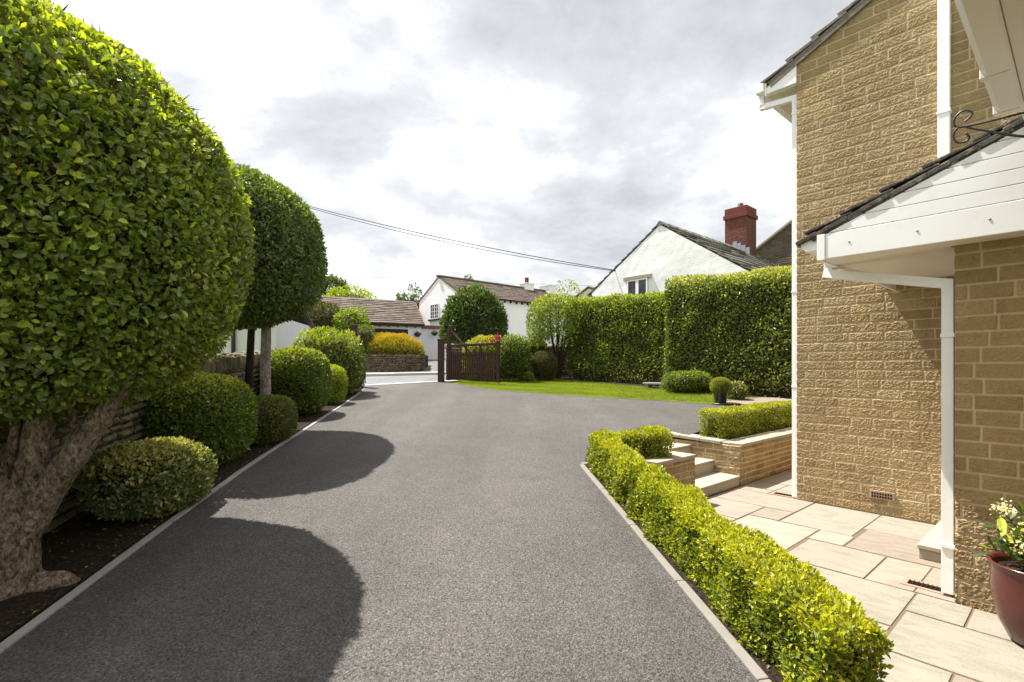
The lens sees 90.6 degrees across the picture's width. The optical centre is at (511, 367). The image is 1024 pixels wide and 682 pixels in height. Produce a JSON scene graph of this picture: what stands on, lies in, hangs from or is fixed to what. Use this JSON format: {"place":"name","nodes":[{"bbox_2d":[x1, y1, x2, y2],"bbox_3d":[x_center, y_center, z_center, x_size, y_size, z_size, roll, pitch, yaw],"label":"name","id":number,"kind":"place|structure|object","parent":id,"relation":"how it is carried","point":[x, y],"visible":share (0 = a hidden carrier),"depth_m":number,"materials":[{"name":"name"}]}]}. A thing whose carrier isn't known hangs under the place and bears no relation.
{"place":"outdoors","nodes":[
{"label":"outdoors","id":0,"kind":"place"},
{"bbox_2d":[0,382,763,681],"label":"driveway","id":1,"kind":"structure","parent":0,"point":[445,532],"depth_m":3.39,"materials":[{"name":"grey asphalt"}]},
{"bbox_2d":[0,383,790,642],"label":"terrain","id":2,"kind":"structure","parent":0,"point":[48,606],"depth_m":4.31,"materials":[{"name":"brown soil"}]},
{"bbox_2d":[0,0,257,600],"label":"clipped tree","id":3,"kind":"object","parent":2,"relation":"on","point":[127,250],"visible":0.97,"depth_m":2.95,"materials":[{"name":"green plant"}]},
{"bbox_2d":[73,436,218,522],"bbox_3d":[-3.219,0.971,4.516,0.899,0.697,1.145,0,0,0],"label":"clipped bush","id":4,"kind":"object","parent":2,"relation":"on","point":[156,477],"visible":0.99,"depth_m":4.19,"materials":[{"name":"green plant"}]},
{"bbox_2d":[0,346,299,532],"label":"dry stone wall","id":5,"kind":"structure","parent":2,"relation":"on","point":[126,425],"depth_m":5.16,"materials":[{"name":"grey stone"}]},
{"bbox_2d":[0,388,364,653],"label":"kerb strip","id":6,"kind":"object","parent":2,"relation":"on","point":[20,633],"visible":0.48,"depth_m":3.53,"materials":[{"name":"concrete"}]},
{"bbox_2d":[140,371,259,464],"bbox_3d":[-3.690,0.607,6.040,1.149,1.159,1.257,0,0,0],"label":"clipped bush","id":7,"kind":"object","parent":2,"relation":"on","point":[217,413],"visible":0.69,"depth_m":5.67,"materials":[{"name":"green plant"}]},
{"bbox_2d":[217,312,313,354],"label":"outbuilding","id":8,"kind":"structure","parent":2,"relation":"on","point":[283,334],"depth_m":13.70,"materials":[{"name":"white paint"}]},
{"bbox_2d":[252,394,298,445],"bbox_3d":[-3.496,0.736,7.201,0.778,0.717,0.868,0,0,0],"label":"clipped bush","id":9,"kind":"object","parent":2,"relation":"on","point":[277,420],"visible":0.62,"depth_m":6.99,"materials":[{"name":"green plant"}]},
{"bbox_2d":[228,163,329,395],"bbox_3d":[-4.043,-0.860,7.311,2.462,3.871,3.168,0,0,0],"label":"clipped tree","id":10,"kind":"object","parent":2,"relation":"on","point":[290,270],"visible":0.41,"depth_m":6.94,"materials":[{"name":"green plant"}]},
{"bbox_2d":[259,345,332,414],"bbox_3d":[-4.106,0.241,9.707,1.223,1.376,1.320,0,0,0],"label":"clipped bush","id":11,"kind":"object","parent":2,"relation":"on","point":[301,377],"visible":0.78,"depth_m":9.29,"materials":[{"name":"green plant"}]},
{"bbox_2d":[309,300,342,335],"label":"olive bush","id":12,"kind":"object","parent":2,"relation":"on","point":[320,315],"visible":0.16,"depth_m":24.63,"materials":[{"name":"green plant"}]},
{"bbox_2d":[290,325,365,393],"bbox_3d":[-4.672,-0.114,12.755,2.011,1.899,1.645,0,0,0],"label":"laurel bush","id":13,"kind":"object","parent":2,"relation":"on","point":[339,349],"visible":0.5,"depth_m":12.39,"materials":[{"name":"green plant"}]},
{"bbox_2d":[323,273,348,295],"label":"tree","id":14,"kind":"object","parent":2,"relation":"on","point":[331,281],"visible":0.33,"depth_m":47.26,"materials":[{"name":"green plant"}]},
{"bbox_2d":[324,364,348,403],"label":"clipped bush","id":15,"kind":"object","parent":2,"relation":"on","point":[340,383],"visible":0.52,"depth_m":11.14,"materials":[{"name":"green plant"}]},
{"bbox_2d":[322,283,376,298],"bbox_3d":[-12.878,-3.493,39.980,5.568,6.114,4.183,0,0,0],"label":"tree","id":16,"kind":"object","parent":2,"relation":"on","point":[365,293],"visible":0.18,"depth_m":39.21,"materials":[{"name":"green plant"}]},
{"bbox_2d":[330,305,373,336],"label":"lime bush","id":17,"kind":"object","parent":2,"relation":"on","point":[346,319],"visible":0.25,"depth_m":24.37,"materials":[{"name":"green plant"}]},
{"bbox_2d":[350,324,358,346],"bbox_3d":[-4.674,-0.307,15.000,0.222,1.930,0.222,0,0,-8],"label":"gate post","id":18,"kind":"object","parent":2,"relation":"on","point":[353,327],"visible":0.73,"depth_m":14.90,"materials":[{"name":"brown wood"}]},
{"bbox_2d":[353,351,367,391],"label":"clipped bush","id":19,"kind":"object","parent":2,"relation":"on","point":[363,378],"visible":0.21,"depth_m":13.53,"materials":[{"name":"green plant"}]},
{"bbox_2d":[314,296,425,346],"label":"roof","id":20,"kind":"structure","parent":2,"relation":"on","point":[393,316],"depth_m":27.79,"materials":[{"name":"brown tile"}]},
{"bbox_2d":[373,328,407,333],"bbox_3d":[-6.939,-1.153,26.993,2.850,1.867,0.039,0,0,-27],"label":"door","id":21,"kind":"structure","parent":20,"relation":"in","point":[378,330],"depth_m":27.21,"materials":[{"name":"brown wood"}]},
{"bbox_2d":[414,330,421,336],"bbox_3d":[-5.164,-1.885,27.720,0.433,0.416,0.452,0,0,-27],"label":"hanging basket","id":22,"kind":"object","parent":20,"relation":"attached to","point":[417,334],"visible":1,"depth_m":27.58,"materials":[{"name":"black metal"}]},
{"bbox_2d":[365,359,445,372],"bbox_3d":[-4.703,-0.032,23.690,15.405,0.944,14.621,0,0,0],"label":"apron","id":23,"kind":"object","parent":2,"relation":"on","point":[432,365],"depth_m":24.82,"materials":[{"name":"grey concrete"}]},
{"bbox_2d":[365,354,427,371],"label":"planter wall","id":24,"kind":"structure","parent":23,"relation":"on","point":[397,363],"depth_m":23.02,"materials":[{"name":"stone"}]},
{"bbox_2d":[346,324,377,353],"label":"pale shrub","id":25,"kind":"object","parent":24,"relation":"in","point":[366,335],"visible":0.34,"depth_m":23.53,"materials":[{"name":"green plant"}]},
{"bbox_2d":[363,332,425,353],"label":"golden bush","id":26,"kind":"object","parent":24,"relation":"in","point":[392,343],"visible":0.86,"depth_m":23.49,"materials":[{"name":"yellow plant"}]},
{"bbox_2d":[421,325,445,359],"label":"link wall","id":27,"kind":"structure","parent":23,"relation":"on","point":[429,341],"depth_m":28.50,"materials":[{"name":"white paint"}]},
{"bbox_2d":[431,329,438,335],"bbox_3d":[-4.319,-1.984,28.302,0.414,0.415,0.432,0,0,2],"label":"hanging basket","id":28,"kind":"object","parent":27,"relation":"attached to","point":[434,333],"visible":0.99,"depth_m":28.19,"materials":[{"name":"black metal"}]},
{"bbox_2d":[366,372,445,376],"bbox_3d":[-2.456,0.405,21.248,69.994,2.299,0.148,0,0,-33],"label":"kerb strip","id":29,"kind":"object","parent":2,"relation":"on","point":[401,374],"visible":0.03,"depth_m":19.95,"materials":[{"name":"grey concrete"}]},
{"bbox_2d":[395,282,422,308],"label":"tree","id":30,"kind":"object","parent":2,"relation":"on","point":[404,296],"visible":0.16,"depth_m":45.55,"materials":[{"name":"green plant"}]},
{"bbox_2d":[361,380,459,386],"bbox_3d":[-3.705,0.543,15.743,4.928,0.278,0.227,0,0,-33],"label":"kerb strip","id":31,"kind":"object","parent":2,"relation":"on","point":[449,381],"visible":0.21,"depth_m":16.05,"materials":[{"name":"grey concrete"}]},
{"bbox_2d":[437,339,444,381],"bbox_3d":[-2.317,-0.190,16.550,0.244,1.500,0.244,0,0,-8],"label":"gate post","id":32,"kind":"object","parent":2,"relation":"on","point":[440,360],"visible":0.81,"depth_m":16.44,"materials":[{"name":"brown wood"}]},
{"bbox_2d":[437,282,508,344],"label":"yew dome","id":33,"kind":"structure","parent":2,"relation":"on","point":[471,311],"depth_m":21.54,"materials":[{"name":"green plant"}]},
{"bbox_2d":[418,275,571,345],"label":"white cottage","id":34,"kind":"structure","parent":2,"relation":"on","point":[515,300],"depth_m":31.50,"materials":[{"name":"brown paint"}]},
{"bbox_2d":[428,303,439,320],"bbox_3d":[-4.724,-3.361,30.692,0.110,1.020,1.230,0,0,-41],"label":"window","id":35,"kind":"structure","parent":34,"relation":"in","point":[434,308],"depth_m":30.69,"materials":[{"name":"white paint"}]},
{"bbox_2d":[444,344,572,379],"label":"boundary wall","id":36,"kind":"structure","parent":2,"relation":"on","point":[564,373],"depth_m":18.51,"materials":[{"name":"stone"}]},
{"bbox_2d":[526,337,546,354],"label":"pale shrub","id":37,"kind":"object","parent":36,"relation":"on","point":[533,349],"visible":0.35,"depth_m":18.18,"materials":[{"name":"green plant"}]},
{"bbox_2d":[556,279,583,298],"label":"tree","id":38,"kind":"object","parent":2,"relation":"on","point":[563,288],"visible":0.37,"depth_m":41.83,"materials":[{"name":"green plant"}]},
{"bbox_2d":[460,377,783,397],"bbox_3d":[4.675,0.600,14.955,13.026,0.564,4.213,0,0,34],"label":"soil bed","id":39,"kind":"object","parent":2,"relation":"on","point":[570,378],"visible":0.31,"depth_m":15.74,"materials":[{"name":"brown soil"}]},
{"bbox_2d":[462,334,496,379],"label":"yellow shrub","id":40,"kind":"object","parent":39,"relation":"on","point":[488,348],"visible":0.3,"depth_m":16.71,"materials":[{"name":"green plant"}]},
{"bbox_2d":[490,334,503,357],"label":"flowering shrub","id":41,"kind":"object","parent":39,"relation":"on","point":[497,339],"visible":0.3,"depth_m":16.89,"materials":[{"name":"pink plant"}]},
{"bbox_2d":[525,292,584,378],"bbox_3d":[1.527,-1.074,17.588,2.206,3.066,2.021,0,0,0],"label":"multi stem tree","id":42,"kind":"object","parent":39,"relation":"on","point":[542,310],"visible":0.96,"depth_m":17.20,"materials":[{"name":"green plant"}]},
{"bbox_2d":[564,291,675,385],"bbox_3d":[3.800,-0.922,16.316,1.391,3.134,4.881,0,0,-42],"label":"tall hedge","id":43,"kind":"object","parent":39,"relation":"on","point":[623,341],"visible":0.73,"depth_m":16.02,"materials":[{"name":"green plant"}]},
{"bbox_2d":[660,370,712,392],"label":"bush","id":44,"kind":"object","parent":39,"relation":"on","point":[684,381],"visible":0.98,"depth_m":13.07,"materials":[{"name":"green plant"}]},
{"bbox_2d":[662,264,791,398],"bbox_3d":[6.659,-0.927,12.901,1.712,3.602,5.784,0,0,-42],"label":"tall hedge","id":45,"kind":"object","parent":39,"relation":"on","point":[733,327],"visible":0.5,"depth_m":13.04,"materials":[{"name":"green plant"}]},
{"bbox_2d":[579,462,771,681],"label":"kerb strip","id":46,"kind":"object","parent":2,"relation":"on","point":[753,668],"visible":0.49,"depth_m":3.06,"materials":[{"name":"concrete"}]},
{"bbox_2d":[587,203,777,302],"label":"white house","id":47,"kind":"structure","parent":2,"relation":"on","point":[656,256],"depth_m":20.34,"materials":[{"name":"paint"}]},
{"bbox_2d":[311,208,612,270],"bbox_3d":[-5.077,-6.650,22.800,19.311,5.116,0.028,0,0,7],"label":"overhead cable","id":48,"kind":"object","parent":47,"relation":"attached to","point":[463,245],"visible":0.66,"depth_m":22.40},
{"bbox_2d":[310,206,615,270],"bbox_3d":[-5.076,-6.616,22.800,19.312,4.988,0.036,0,0,7],"label":"overhead cable","id":49,"kind":"object","parent":47,"relation":"attached to","point":[464,242],"visible":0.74,"depth_m":22.41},
{"bbox_2d":[627,278,647,294],"bbox_3d":[5.119,-3.195,20.733,0.040,0.850,0.980,0,0,-41],"label":"window","id":50,"kind":"structure","parent":47,"relation":"in","point":[637,286],"depth_m":20.70,"materials":[{"name":"white paint"}]},
{"bbox_2d":[585,449,796,681],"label":"soil bed","id":51,"kind":"object","parent":2,"relation":"on","point":[772,673],"visible":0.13,"depth_m":2.93,"materials":[{"name":"brown soil"}]},
{"bbox_2d":[1,400,789,678],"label":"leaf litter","id":52,"kind":"object","parent":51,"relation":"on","point":[113,555],"visible":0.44,"depth_m":3.77,"materials":[{"name":"brown plant"}]},
{"bbox_2d":[585,425,896,681],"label":"box hedge","id":53,"kind":"object","parent":51,"relation":"on","point":[826,638],"visible":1,"depth_m":2.74,"materials":[{"name":"green plant"}]},
{"bbox_2d":[756,219,791,271],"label":"stone cottage","id":54,"kind":"structure","parent":2,"relation":"on","point":[775,248],"depth_m":25.84,"materials":[{"name":"stone"}]},
{"bbox_2d":[753,0,1023,613],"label":"stone house","id":55,"kind":"structure","parent":2,"relation":"on","point":[907,292],"depth_m":5.34,"materials":[{"name":"stone"}]},
{"bbox_2d":[952,109,1023,143],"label":"basket bracket","id":56,"kind":"object","parent":55,"relation":"attached to","point":[978,129],"visible":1,"depth_m":3.01,"materials":[{"name":"black metal"}]},
{"bbox_2d":[363,375,445,384],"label":"road","id":57,"kind":"structure","parent":0,"point":[391,379],"depth_m":17.43,"materials":[{"name":"grey asphalt"}]},
{"bbox_2d":[366,371,445,373],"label":"pavement","id":58,"kind":"structure","parent":0,"point":[403,372],"depth_m":20.97,"materials":[{"name":"grey concrete"}]},
{"bbox_2d":[51,0,854,299],"label":"sky","id":59,"kind":"structure","parent":0,"point":[562,130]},
{"bbox_2d":[329,274,586,285],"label":"overhead cable","id":60,"kind":"object","parent":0,"point":[509,283],"visible":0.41,"depth_m":55.01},
{"bbox_2d":[575,286,593,298],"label":"house","id":61,"kind":"structure","parent":0,"point":[586,290],"depth_m":44.20,"materials":[{"name":"stone"}]},
{"bbox_2d":[454,378,756,403],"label":"lawn","id":62,"kind":"structure","parent":0,"point":[601,393],"depth_m":13.40,"materials":[{"name":"green plant"}]},
{"bbox_2d":[447,325,499,382],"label":"timber gate","id":63,"kind":"structure","parent":62,"relation":"on","point":[455,364],"depth_m":15.96,"materials":[{"name":"brown wood"}]},
{"bbox_2d":[500,332,532,381],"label":"camellia bush","id":64,"kind":"object","parent":62,"relation":"on","point":[516,355],"visible":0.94,"depth_m":16.29,"materials":[{"name":"green plant"}]},
{"bbox_2d":[523,371,533,381],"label":"plant","id":65,"kind":"object","parent":62,"relation":"on","point":[528,377],"visible":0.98,"depth_m":16.31,"materials":[{"name":"green plant"}]},
{"bbox_2d":[530,350,557,379],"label":"clipped bush","id":66,"kind":"object","parent":62,"relation":"on","point":[544,366],"visible":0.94,"depth_m":16.60,"materials":[{"name":"green plant"}]},
{"bbox_2d":[643,382,666,389],"bbox_3d":[4.063,0.521,14.350,0.260,0.200,0.680,0,0,-41],"label":"stone bench","id":67,"kind":"object","parent":62,"relation":"on","point":[647,384],"visible":0.56,"depth_m":14.37,"materials":[{"name":"stone"}]},
{"bbox_2d":[727,380,748,399],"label":"bush","id":68,"kind":"object","parent":62,"relation":"on","point":[738,390],"visible":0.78,"depth_m":11.76,"materials":[{"name":"green plant"}]},
{"bbox_2d":[715,397,791,403],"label":"path","id":69,"kind":"structure","parent":0,"point":[751,400],"depth_m":11.65,"materials":[{"name":"stone"}]},
{"bbox_2d":[712,392,727,403],"bbox_3d":[4.627,0.660,11.242,0.344,0.262,0.344,0,0,0],"label":"plant pot","id":70,"kind":"object","parent":69,"relation":"on","point":[721,397],"visible":0.79,"depth_m":11.13,"materials":[{"name":"black plastic"}]},
{"bbox_2d":[709,377,731,392],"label":"ball plant","id":71,"kind":"object","parent":70,"relation":"in","point":[719,384],"visible":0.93,"depth_m":11.10,"materials":[{"name":"green plant"}]},
{"bbox_2d":[697,468,1023,681],"bbox_3d":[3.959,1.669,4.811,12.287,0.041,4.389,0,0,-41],"label":"patio","id":72,"kind":"structure","parent":0,"point":[971,654],"depth_m":3.98,"materials":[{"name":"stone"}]},
{"bbox_2d":[644,451,695,488],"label":"retaining wall","id":73,"kind":"structure","parent":72,"relation":"on","point":[680,466],"depth_m":6.06,"materials":[{"name":"stone"}]},
{"bbox_2d":[647,434,739,496],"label":"garden steps","id":74,"kind":"structure","parent":72,"relation":"on","point":[709,481],"depth_m":7.02,"materials":[{"name":"stone"}]},
{"bbox_2d":[669,425,791,485],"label":"retaining wall","id":75,"kind":"structure","parent":72,"relation":"on","point":[750,458],"depth_m":7.49,"materials":[{"name":"stone"}]},
{"bbox_2d":[696,400,791,438],"bbox_3d":[4.662,0.844,9.066,4.589,0.515,0.492,0,0,-41],"label":"box hedge","id":76,"kind":"object","parent":75,"relation":"on","point":[724,422],"visible":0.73,"depth_m":8.04,"materials":[{"name":"green plant"}]},
{"bbox_2d":[770,492,794,498],"bbox_3d":[3.526,1.652,6.559,0.150,0.036,0.300,0,0,-41],"label":"drain cover","id":77,"kind":"object","parent":72,"relation":"on","point":[782,494],"visible":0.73,"depth_m":6.55,"materials":[{"name":"beige stone"}]},
{"bbox_2d":[900,578,952,596],"bbox_3d":[3.122,1.652,3.808,0.150,0.036,0.300,0,0,-41],"label":"drain cover","id":78,"kind":"object","parent":72,"relation":"on","point":[916,584],"visible":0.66,"depth_m":3.81,"materials":[{"name":"black metal"}]},
{"bbox_2d":[917,520,940,562],"bbox_3d":[4.109,1.587,4.689,1.315,0.125,0.340,0,0,-41],"label":"door step","id":79,"kind":"object","parent":72,"relation":"on","point":[928,546],"depth_m":4.37,"materials":[{"name":"stone"}]},
{"bbox_2d":[986,551,1023,646],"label":"plant pot","id":80,"kind":"object","parent":72,"relation":"on","point":[1006,576],"visible":0.9,"depth_m":3.00,"materials":[{"name":"red ceramic"}]},
{"bbox_2d":[969,498,1023,565],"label":"pot plant","id":81,"kind":"object","parent":80,"relation":"in","point":[1004,542],"visible":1,"depth_m":3.13,"materials":[{"name":"green plant"}]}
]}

